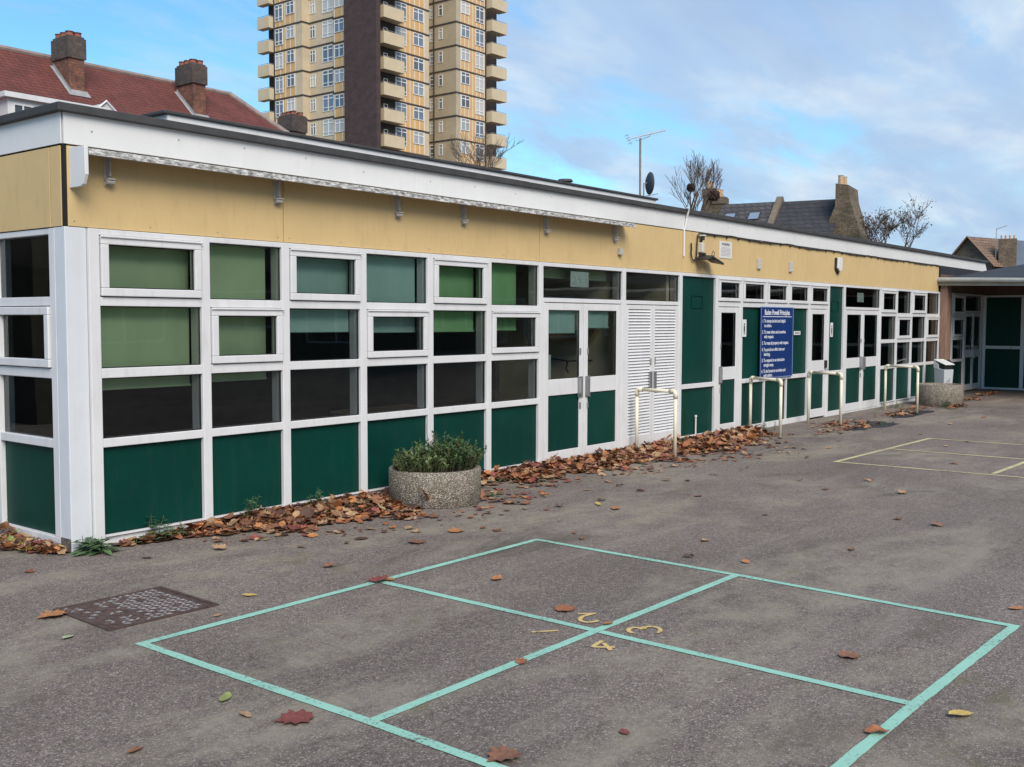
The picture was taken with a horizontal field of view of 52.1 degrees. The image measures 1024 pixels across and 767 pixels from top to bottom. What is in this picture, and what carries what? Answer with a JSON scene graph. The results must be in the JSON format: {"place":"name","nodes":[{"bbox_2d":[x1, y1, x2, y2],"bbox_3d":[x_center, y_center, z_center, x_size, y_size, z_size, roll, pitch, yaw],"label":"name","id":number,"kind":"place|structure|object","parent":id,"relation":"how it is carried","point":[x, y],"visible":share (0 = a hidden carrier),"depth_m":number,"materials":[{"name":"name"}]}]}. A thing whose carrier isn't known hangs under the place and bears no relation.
{"place":"outdoors","nodes":[
{"label":"outdoors","id":0,"kind":"place"},
{"bbox_2d":[0,30,288,131],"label":"red roof house","id":1,"kind":"structure","parent":0,"point":[64,72],"depth_m":33.40,"materials":[{"name":"tile"}]},
{"bbox_2d":[278,111,307,134],"bbox_3d":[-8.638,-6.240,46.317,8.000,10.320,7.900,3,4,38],"label":"chimney","id":2,"kind":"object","parent":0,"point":[293,122],"depth_m":43.18,"materials":[{"name":"brick"}]},
{"bbox_2d":[257,0,506,169],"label":"tower block","id":3,"kind":"structure","parent":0,"point":[419,77],"depth_m":125.56,"materials":[{"name":"brick"}]},
{"bbox_2d":[274,4,282,21],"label":"window","id":4,"kind":"structure","parent":3,"relation":"in","point":[278,9],"depth_m":127.31,"materials":[{"name":"white"}]},
{"bbox_2d":[275,52,282,69],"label":"window","id":5,"kind":"structure","parent":3,"relation":"in","point":[278,56],"depth_m":127.75,"materials":[{"name":"white"}]},
{"bbox_2d":[275,28,282,45],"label":"window","id":6,"kind":"structure","parent":3,"relation":"in","point":[278,32],"depth_m":127.50,"materials":[{"name":"white"}]},
{"bbox_2d":[275,100,283,117],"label":"window","id":7,"kind":"structure","parent":3,"relation":"in","point":[279,104],"depth_m":128.03,"materials":[{"name":"white"}]},
{"bbox_2d":[275,76,283,93],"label":"window","id":8,"kind":"structure","parent":3,"relation":"in","point":[278,80],"depth_m":127.87,"materials":[{"name":"white"}]},
{"bbox_2d":[322,20,332,37],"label":"window","id":9,"kind":"structure","parent":3,"relation":"in","point":[327,26],"depth_m":123.77,"materials":[{"name":"white"}]},
{"bbox_2d":[322,0,332,13],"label":"window","id":10,"kind":"structure","parent":3,"relation":"in","point":[327,5],"depth_m":123.61,"materials":[{"name":"white"}]},
{"bbox_2d":[322,69,333,86],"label":"window","id":11,"kind":"structure","parent":3,"relation":"in","point":[328,75],"depth_m":124.09,"materials":[{"name":"white"}]},
{"bbox_2d":[322,44,333,62],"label":"window","id":12,"kind":"structure","parent":3,"relation":"in","point":[327,51],"depth_m":123.94,"materials":[{"name":"white"}]},
{"bbox_2d":[323,119,333,135],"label":"window","id":13,"kind":"structure","parent":3,"relation":"in","point":[328,125],"depth_m":124.45,"materials":[{"name":"white"}]},
{"bbox_2d":[323,94,333,111],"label":"window","id":14,"kind":"structure","parent":3,"relation":"in","point":[328,100],"depth_m":124.26,"materials":[{"name":"white"}]},
{"bbox_2d":[334,68,343,82],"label":"window","id":15,"kind":"structure","parent":3,"relation":"in","point":[338,74],"depth_m":122.23,"materials":[{"name":"white"}]},
{"bbox_2d":[334,43,343,57],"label":"window","id":16,"kind":"structure","parent":3,"relation":"in","point":[338,49],"depth_m":122.08,"materials":[{"name":"white"}]},
{"bbox_2d":[334,18,343,32],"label":"window","id":17,"kind":"structure","parent":3,"relation":"in","point":[339,23],"depth_m":121.90,"materials":[{"name":"white"}]},
{"bbox_2d":[335,94,343,107],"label":"window","id":18,"kind":"structure","parent":3,"relation":"in","point":[339,99],"depth_m":122.37,"materials":[{"name":"white"}]},
{"bbox_2d":[335,119,344,132],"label":"window","id":19,"kind":"structure","parent":3,"relation":"in","point":[339,124],"depth_m":122.55,"materials":[{"name":"white"}]},
{"bbox_2d":[395,1,406,20],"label":"window","id":20,"kind":"structure","parent":3,"relation":"in","point":[400,5],"depth_m":121.99,"materials":[{"name":"white"}]},
{"bbox_2d":[396,127,406,145],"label":"window","id":21,"kind":"structure","parent":3,"relation":"in","point":[399,131],"depth_m":122.70,"materials":[{"name":"white"}]},
{"bbox_2d":[396,102,406,120],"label":"window","id":22,"kind":"structure","parent":3,"relation":"in","point":[399,106],"depth_m":122.54,"materials":[{"name":"white"}]},
{"bbox_2d":[396,26,406,45],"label":"window","id":23,"kind":"structure","parent":3,"relation":"in","point":[399,30],"depth_m":122.20,"materials":[{"name":"white"}]},
{"bbox_2d":[413,131,423,144],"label":"window","id":24,"kind":"structure","parent":3,"relation":"in","point":[418,137],"depth_m":124.79,"materials":[{"name":"white"}]},
{"bbox_2d":[413,106,423,120],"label":"window","id":25,"kind":"structure","parent":3,"relation":"in","point":[418,113],"depth_m":124.61,"materials":[{"name":"white"}]},
{"bbox_2d":[413,82,423,96],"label":"window","id":26,"kind":"structure","parent":3,"relation":"in","point":[418,88],"depth_m":124.45,"materials":[{"name":"white"}]},
{"bbox_2d":[413,57,423,71],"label":"window","id":27,"kind":"structure","parent":3,"relation":"in","point":[418,64],"depth_m":124.27,"materials":[{"name":"white"}]},
{"bbox_2d":[413,32,423,47],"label":"window","id":28,"kind":"structure","parent":3,"relation":"in","point":[418,39],"depth_m":124.12,"materials":[{"name":"white"}]},
{"bbox_2d":[413,7,423,22],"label":"window","id":29,"kind":"structure","parent":3,"relation":"in","point":[418,15],"depth_m":123.94,"materials":[{"name":"white"}]},
{"bbox_2d":[461,118,469,131],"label":"window","id":30,"kind":"structure","parent":3,"relation":"in","point":[465,123],"depth_m":131.64,"materials":[{"name":"white"}]},
{"bbox_2d":[461,95,469,107],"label":"window","id":31,"kind":"structure","parent":3,"relation":"in","point":[465,100],"depth_m":131.45,"materials":[{"name":"white"}]},
{"bbox_2d":[461,71,469,84],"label":"window","id":32,"kind":"structure","parent":3,"relation":"in","point":[465,77],"depth_m":131.29,"materials":[{"name":"white"}]},
{"bbox_2d":[461,48,469,61],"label":"window","id":33,"kind":"structure","parent":3,"relation":"in","point":[465,54],"depth_m":131.11,"materials":[{"name":"white"}]},
{"bbox_2d":[461,24,469,38],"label":"window","id":34,"kind":"structure","parent":3,"relation":"in","point":[465,30],"depth_m":130.94,"materials":[{"name":"white"}]},
{"bbox_2d":[461,1,469,15],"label":"window","id":35,"kind":"structure","parent":3,"relation":"in","point":[465,7],"depth_m":130.78,"materials":[{"name":"white"}]},
{"bbox_2d":[475,121,483,137],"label":"window","id":36,"kind":"structure","parent":3,"relation":"in","point":[478,125],"depth_m":133.78,"materials":[{"name":"white"}]},
{"bbox_2d":[475,98,483,115],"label":"window","id":37,"kind":"structure","parent":3,"relation":"in","point":[479,103],"depth_m":133.62,"materials":[{"name":"white"}]},
{"bbox_2d":[475,75,483,92],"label":"window","id":38,"kind":"structure","parent":3,"relation":"in","point":[479,80],"depth_m":133.45,"materials":[{"name":"white"}]},
{"bbox_2d":[475,52,483,69],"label":"window","id":39,"kind":"structure","parent":3,"relation":"in","point":[479,58],"depth_m":133.26,"materials":[{"name":"white"}]},
{"bbox_2d":[475,29,483,46],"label":"window","id":40,"kind":"structure","parent":3,"relation":"in","point":[479,35],"depth_m":133.10,"materials":[{"name":"white"}]},
{"bbox_2d":[475,5,483,23],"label":"window","id":41,"kind":"structure","parent":3,"relation":"in","point":[479,11],"depth_m":132.93,"materials":[{"name":"white"}]},
{"bbox_2d":[0,389,1023,766],"bbox_3d":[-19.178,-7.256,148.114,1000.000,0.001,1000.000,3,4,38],"label":"playground asphalt","id":42,"kind":"structure","parent":0,"point":[88,695],"depth_m":6.01,"materials":[{"name":"asphalt"}]},
{"bbox_2d":[37,609,68,617],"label":"fallen leaf","id":43,"kind":"object","parent":42,"relation":"on","point":[53,613],"visible":1,"depth_m":6.17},
{"bbox_2d":[69,535,119,557],"bbox_3d":[-3.127,1.217,7.869,0.397,0.163,0.330,0,3,-8],"label":"weed plant","id":44,"kind":"object","parent":42,"relation":"on","point":[95,546],"visible":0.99,"depth_m":7.82,"materials":[{"name":"green plant"}]},
{"bbox_2d":[53,586,218,631],"bbox_3d":[-2.278,1.361,6.356,0.660,0.024,0.720,3,5,40],"label":"manhole cover","id":45,"kind":"object","parent":42,"relation":"on","point":[116,612],"visible":0.99,"depth_m":6.32,"materials":[{"name":"metal"}]},
{"bbox_2d":[138,515,172,540],"bbox_3d":[-2.817,1.144,8.319,0.279,0.199,0.260,0,4,-8],"label":"weed plant","id":46,"kind":"object","parent":42,"relation":"on","point":[155,529],"visible":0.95,"depth_m":8.29,"materials":[{"name":"green plant"}]},
{"bbox_2d":[241,496,259,517],"bbox_3d":[-2.234,1.080,8.934,0.195,0.256,0.177,0,3,-4],"label":"weed plant","id":47,"kind":"object","parent":42,"relation":"on","point":[248,508],"visible":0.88,"depth_m":8.93,"materials":[{"name":"green plant"}]},
{"bbox_2d":[274,709,325,723],"bbox_3d":[-0.931,1.459,4.580,0.193,0.015,0.170,1,4,19],"label":"fallen leaf","id":48,"kind":"object","parent":42,"relation":"on","point":[301,715],"visible":1,"depth_m":4.58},
{"bbox_2d":[389,465,480,508],"bbox_3d":[-0.745,0.971,10.124,0.890,0.335,0.890,3,4,38],"label":"round planter","id":49,"kind":"object","parent":42,"relation":"on","point":[451,489],"visible":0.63,"depth_m":9.73,"materials":[{"name":"concrete"}]},
{"bbox_2d":[391,441,455,472],"bbox_3d":[-0.852,0.718,9.977,0.623,0.310,0.639,1,4,15],"label":"herb plant","id":50,"kind":"object","parent":49,"relation":"in","point":[410,463],"visible":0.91,"depth_m":9.79,"materials":[{"name":"green plant"}]},
{"bbox_2d":[412,430,486,471],"bbox_3d":[-0.625,0.662,10.180,0.719,0.398,0.734,3,4,38],"label":"herb plant","id":51,"kind":"object","parent":49,"relation":"in","point":[466,458],"visible":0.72,"depth_m":10.03,"materials":[{"name":"green plant"}]},
{"bbox_2d":[445,129,522,168],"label":"bare tree","id":52,"kind":"object","parent":42,"relation":"on","point":[478,159],"visible":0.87,"depth_m":62.98,"materials":[{"name":"brown plant"}]},
{"bbox_2d":[0,101,988,552],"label":"school building","id":53,"kind":"structure","parent":42,"relation":"on","point":[182,345],"depth_m":10.70,"materials":[{"name":"white plastic"}]},
{"bbox_2d":[0,240,15,533],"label":"window","id":54,"kind":"structure","parent":53,"relation":"in","point":[7,393],"depth_m":8.50,"materials":[{"name":"white plastic"}]},
{"bbox_2d":[0,228,61,546],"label":"window","id":55,"kind":"structure","parent":53,"relation":"in","point":[32,460],"depth_m":8.16,"materials":[{"name":"white plastic"}]},
{"bbox_2d":[86,228,206,545],"bbox_3d":[-2.909,0.026,8.314,0.192,2.430,0.986,3,4,38],"label":"window","id":56,"kind":"structure","parent":53,"relation":"in","point":[137,479],"depth_m":8.23,"materials":[{"name":"white plastic"}]},
{"bbox_2d":[191,236,285,521],"bbox_3d":[-2.344,-0.016,9.022,0.192,2.430,0.839,3,4,38],"label":"window","id":57,"kind":"structure","parent":53,"relation":"in","point":[241,462],"depth_m":8.93,"materials":[{"name":"white plastic"}]},
{"bbox_2d":[270,242,362,506],"bbox_3d":[-1.791,-0.056,9.715,0.192,2.430,0.945,3,4,38],"label":"window","id":58,"kind":"structure","parent":53,"relation":"in","point":[320,453],"depth_m":9.61,"materials":[{"name":"white plastic"}]},
{"bbox_2d":[69,146,635,241],"bbox_3d":[-0.827,-1.759,10.578,0.220,0.300,7.535,3,4,38],"label":"awning rail","id":59,"kind":"object","parent":53,"relation":"attached to","point":[78,165],"visible":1,"depth_m":9.06,"materials":[{"name":"white metal"}]},
{"bbox_2d":[330,404,434,415],"bbox_3d":[-1.418,0.641,11.942,0.600,0.710,1.200,3,4,38],"label":"classroom table","id":60,"kind":"object","parent":53,"relation":"on","point":[379,409],"visible":0.3,"depth_m":11.94,"materials":[{"name":"brown laminate"}]},
{"bbox_2d":[349,248,429,500],"bbox_3d":[-1.205,-0.099,10.448,0.192,2.430,0.945,3,4,38],"label":"window","id":61,"kind":"structure","parent":53,"relation":"in","point":[381,433],"depth_m":10.29,"materials":[{"name":"white plastic"}]},
{"bbox_2d":[417,253,488,477],"bbox_3d":[-0.619,-0.142,11.182,0.192,2.430,0.945,3,4,38],"label":"window","id":62,"kind":"structure","parent":53,"relation":"in","point":[468,419],"depth_m":11.03,"materials":[{"name":"white plastic"}]},
{"bbox_2d":[476,258,540,470],"bbox_3d":[-0.030,-0.185,11.920,0.192,2.430,0.955,3,4,38],"label":"window","id":63,"kind":"structure","parent":53,"relation":"in","point":[509,425],"depth_m":11.81,"materials":[{"name":"white plastic"}]},
{"bbox_2d":[544,303,583,460],"bbox_3d":[0.635,-0.007,12.677,0.105,1.927,0.814,3,4,38],"label":"door","id":64,"kind":"structure","parent":53,"relation":"in","point":[563,397],"depth_m":12.73,"materials":[{"name":"white plastic"}]},
{"bbox_2d":[570,271,588,287],"bbox_3d":[0.837,-1.286,12.930,0.008,0.190,0.390,3,4,38],"label":"paper notice","id":65,"kind":"object","parent":53,"relation":"attached to","point":[579,279],"visible":1,"depth_m":12.93,"materials":[{"name":"grey"}]},
{"bbox_2d":[583,304,619,454],"bbox_3d":[1.152,-0.045,13.324,0.105,1.927,0.824,3,4,38],"label":"door","id":66,"kind":"structure","parent":53,"relation":"in","point":[601,393],"depth_m":13.36,"materials":[{"name":"white plastic"}]},
{"bbox_2d":[625,305,652,447],"bbox_3d":[1.695,-0.087,14.036,0.066,1.927,0.664,3,4,38],"label":"louvred door","id":67,"kind":"structure","parent":53,"relation":"in","point":[639,335],"depth_m":14.04,"materials":[{"name":"white plastic"}]},
{"bbox_2d":[624,129,665,194],"bbox_3d":[2.515,-4.171,19.718,0.778,1.299,0.287,0,3,0],"label":"tv aerial","id":68,"kind":"object","parent":53,"relation":"on","point":[640,139],"visible":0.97,"depth_m":19.74,"materials":[{"name":"metal"}]},
{"bbox_2d":[643,172,657,195],"bbox_3d":[2.627,-3.802,20.098,0.304,0.516,0.354,1,4,21],"label":"satellite dish","id":69,"kind":"object","parent":53,"relation":"attached to","point":[649,183],"visible":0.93,"depth_m":20.02,"materials":[{"name":"metal"}]},
{"bbox_2d":[651,305,677,442],"bbox_3d":[2.115,-0.117,14.562,0.066,1.927,0.664,3,4,38],"label":"louvred door","id":70,"kind":"structure","parent":53,"relation":"in","point":[665,318],"depth_m":14.55,"materials":[{"name":"white plastic"}]},
{"bbox_2d":[696,235,723,264],"bbox_3d":[2.859,-1.940,15.185,0.240,0.426,0.479,3,4,38],"label":"floodlight","id":71,"kind":"object","parent":53,"relation":"attached to","point":[703,255],"visible":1,"depth_m":15.14,"materials":[{"name":"beige plastic"}]},
{"bbox_2d":[719,241,731,258],"bbox_3d":[3.233,-2.021,15.835,0.008,0.250,0.400,3,4,38],"label":"warning notice","id":72,"kind":"object","parent":53,"relation":"attached to","point":[725,249],"visible":1,"depth_m":15.82,"materials":[{"name":"grey"}]},
{"bbox_2d":[717,307,738,429],"bbox_3d":[3.313,-0.203,16.032,0.105,1.927,0.676,3,4,38],"label":"door","id":73,"kind":"structure","parent":53,"relation":"in","point":[727,387],"depth_m":16.10,"materials":[{"name":"white plastic"}]},
{"bbox_2d":[730,277,766,426],"bbox_3d":[3.786,-0.464,16.701,0.192,2.430,0.922,3,4,38],"label":"window","id":74,"kind":"structure","parent":53,"relation":"in","point":[749,307],"depth_m":16.65,"materials":[{"name":"white plastic"}]},
{"bbox_2d":[756,279,789,427],"bbox_3d":[4.329,-0.504,17.380,0.192,2.430,0.902,3,4,38],"label":"window","id":75,"kind":"structure","parent":53,"relation":"in","point":[770,389],"depth_m":17.33,"materials":[{"name":"white plastic"}]},
{"bbox_2d":[759,307,793,377],"bbox_3d":[4.374,-0.682,17.296,0.026,1.163,1.250,3,4,38],"label":"blue sign board","id":76,"kind":"object","parent":53,"relation":"attached to","point":[776,345],"visible":1,"depth_m":17.26,"materials":[{"name":"blue"}]},
{"bbox_2d":[779,280,810,423],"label":"window","id":77,"kind":"structure","parent":53,"relation":"in","point":[794,385],"depth_m":18.11,"materials":[{"name":"white plastic"}]},
{"bbox_2d":[690,232,940,276],"bbox_3d":[6.217,-2.241,19.551,0.035,0.442,11.760,3,4,38],"label":"black cable","id":78,"kind":"object","parent":53,"relation":"attached to","point":[728,236],"visible":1,"depth_m":17.71,"materials":[{"name":"plastic"}]},
{"bbox_2d":[809,309,828,417],"bbox_3d":[5.492,-0.361,18.741,0.130,1.927,0.736,3,4,38],"label":"door","id":79,"kind":"structure","parent":53,"relation":"in","point":[817,381],"depth_m":18.85,"materials":[{"name":"white plastic"}]},
{"bbox_2d":[834,257,842,274],"bbox_3d":[6.019,-2.164,19.279,0.072,0.311,0.234,3,4,38],"label":"alarm siren","id":80,"kind":"object","parent":53,"relation":"attached to","point":[838,264],"visible":1,"depth_m":19.22,"materials":[{"name":"white plastic"}]},
{"bbox_2d":[844,310,862,411],"bbox_3d":[6.562,-0.441,20.101,0.105,1.927,0.894,3,4,38],"label":"door","id":81,"kind":"structure","parent":53,"relation":"in","point":[853,366],"depth_m":20.19,"materials":[{"name":"white plastic"}]},
{"bbox_2d":[861,311,878,408],"bbox_3d":[7.126,-0.482,20.807,0.105,1.927,0.894,3,4,38],"label":"door","id":82,"kind":"structure","parent":53,"relation":"in","point":[869,374],"depth_m":20.88,"materials":[{"name":"white plastic"}]},
{"bbox_2d":[871,287,898,406],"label":"window","id":83,"kind":"structure","parent":53,"relation":"in","point":[877,294],"depth_m":21.47,"materials":[{"name":"white plastic"}]},
{"bbox_2d":[888,289,911,403],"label":"window","id":84,"kind":"structure","parent":53,"relation":"in","point":[900,375],"depth_m":22.17,"materials":[{"name":"white plastic"}]},
{"bbox_2d":[903,290,927,401],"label":"window","id":85,"kind":"structure","parent":53,"relation":"in","point":[909,297],"depth_m":22.78,"materials":[{"name":"white plastic"}]},
{"bbox_2d":[917,291,940,382],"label":"window","id":86,"kind":"structure","parent":53,"relation":"in","point":[928,367],"depth_m":23.85,"materials":[{"name":"white plastic"}]},
{"bbox_2d":[950,293,965,383],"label":"window","id":87,"kind":"structure","parent":53,"relation":"in","point":[956,315],"depth_m":25.46,"materials":[{"name":"white plastic"}]},
{"bbox_2d":[963,313,973,389],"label":"door","id":88,"kind":"structure","parent":53,"relation":"in","point":[968,353],"depth_m":26.32,"materials":[{"name":"white plastic"}]},
{"bbox_2d":[971,313,980,388],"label":"door","id":89,"kind":"structure","parent":53,"relation":"in","point":[976,355],"depth_m":26.88,"materials":[{"name":"white plastic"}]},
{"bbox_2d":[0,391,998,553],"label":"leaf litter","id":90,"kind":"object","parent":42,"relation":"on","point":[725,440],"visible":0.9,"depth_m":11.64,"materials":[{"name":"plant"}]},
{"bbox_2d":[299,505,314,518],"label":"fallen leaf","id":91,"kind":"object","parent":90,"relation":"on","point":[307,511],"visible":1,"depth_m":9.09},
{"bbox_2d":[486,745,525,761],"bbox_3d":[-0.027,1.481,4.203,0.144,0.022,0.182,1,4,19],"label":"fallen leaf","id":92,"kind":"object","parent":42,"relation":"on","point":[501,752],"visible":1,"depth_m":4.19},
{"bbox_2d":[135,538,1019,766],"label":"teal court lines","id":93,"kind":"object","parent":42,"relation":"on","point":[856,752],"visible":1,"depth_m":5.33,"materials":[{"name":"paint"}]},
{"bbox_2d":[857,724,889,732],"bbox_3d":[1.526,1.470,4.444,0.164,0.019,0.075,-4,1,0],"label":"fallen leaf","id":94,"kind":"object","parent":93,"relation":"on","point":[873,728],"visible":1,"depth_m":4.46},
{"bbox_2d":[635,387,677,457],"bbox_3d":[1.861,0.497,13.555,0.673,0.880,0.060,4,5,44],"label":"guard rail","id":95,"kind":"object","parent":42,"relation":"on","point":[670,391],"visible":0.93,"depth_m":13.43,"materials":[{"name":"metal"}]},
{"bbox_2d":[665,150,723,211],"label":"bare tree","id":96,"kind":"object","parent":42,"relation":"on","point":[706,179],"visible":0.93,"depth_m":48.81,"materials":[{"name":"brown plant"}]},
{"bbox_2d":[707,189,719,200],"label":"bird nest","id":97,"kind":"object","parent":96,"relation":"on","point":[714,195],"visible":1,"depth_m":48.32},
{"bbox_2d":[702,180,784,223],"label":"slate terrace house","id":98,"kind":"structure","parent":42,"relation":"on","point":[766,212],"depth_m":52.53,"materials":[{"name":"stone"}]},
{"bbox_2d":[749,376,782,437],"bbox_3d":[3.894,0.344,16.093,0.060,0.890,0.844,-1,4,-22],"label":"guard rail","id":99,"kind":"object","parent":42,"relation":"on","point":[779,380],"visible":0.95,"depth_m":15.88,"materials":[{"name":"metal"}]},
{"bbox_2d":[807,370,842,426],"bbox_3d":[5.252,0.248,17.585,0.060,0.909,0.762,-2,4,-31],"label":"guard rail","id":100,"kind":"object","parent":42,"relation":"on","point":[810,372],"visible":0.99,"depth_m":17.53,"materials":[{"name":"metal"}]},
{"bbox_2d":[837,649,860,657],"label":"fallen leaf","id":101,"kind":"object","parent":42,"relation":"on","point":[847,653],"visible":1,"depth_m":5.47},
{"bbox_2d":[847,410,933,430],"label":"fallen leaves","id":102,"kind":"object","parent":42,"relation":"on","point":[875,425],"visible":0.76,"depth_m":18.06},
{"bbox_2d":[856,193,935,246],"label":"leaf dotted tree","id":103,"kind":"object","parent":42,"relation":"on","point":[869,230],"visible":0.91,"depth_m":45.81,"materials":[{"name":"brown plant"}]},
{"bbox_2d":[884,364,919,412],"bbox_3d":[7.522,0.094,20.221,0.060,0.910,0.768,-2,4,-35],"label":"guard rail","id":104,"kind":"object","parent":42,"relation":"on","point":[916,367],"visible":0.94,"depth_m":20.13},
{"bbox_2d":[833,438,1023,477],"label":"yellow court lines","id":105,"kind":"object","parent":42,"relation":"on","point":[1007,468],"visible":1,"depth_m":13.32,"materials":[{"name":"paint"}]},
{"bbox_2d":[915,383,963,406],"bbox_3d":[8.954,0.230,21.917,0.940,0.440,0.940,3,4,38],"label":"round planter","id":106,"kind":"object","parent":42,"relation":"on","point":[930,394],"visible":0.92,"depth_m":21.53,"materials":[{"name":"concrete"}]},
{"bbox_2d":[934,359,954,382],"bbox_3d":[9.569,-0.080,23.141,0.364,0.915,0.313,-2,4,-26],"label":"litter bin","id":107,"kind":"object","parent":42,"relation":"on","point":[943,370],"visible":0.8,"depth_m":23.04,"materials":[{"name":"white plastic"}]},
{"bbox_2d":[937,264,1023,389],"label":"covered wing","id":108,"kind":"structure","parent":42,"relation":"on","point":[1001,290],"depth_m":26.73,"materials":[{"name":"paint"}]},
{"bbox_2d":[952,236,1023,269],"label":"brown gable house","id":109,"kind":"structure","parent":42,"relation":"on","point":[981,248],"depth_m":54.62,"materials":[{"name":"brick"}]},
{"bbox_2d":[998,235,1023,267],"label":"chimney","id":110,"kind":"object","parent":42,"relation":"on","point":[1010,251],"depth_m":53.79,"materials":[{"name":"brick"}]},
{"bbox_2d":[0,0,1023,253],"label":"sky","id":111,"kind":"structure","parent":0,"point":[922,99],"materials":[{"name":"blue"}]},
{"bbox_2d":[774,175,867,238],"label":"dark slate house","id":112,"kind":"structure","parent":0,"point":[840,213],"depth_m":49.79,"materials":[{"name":"stone"}]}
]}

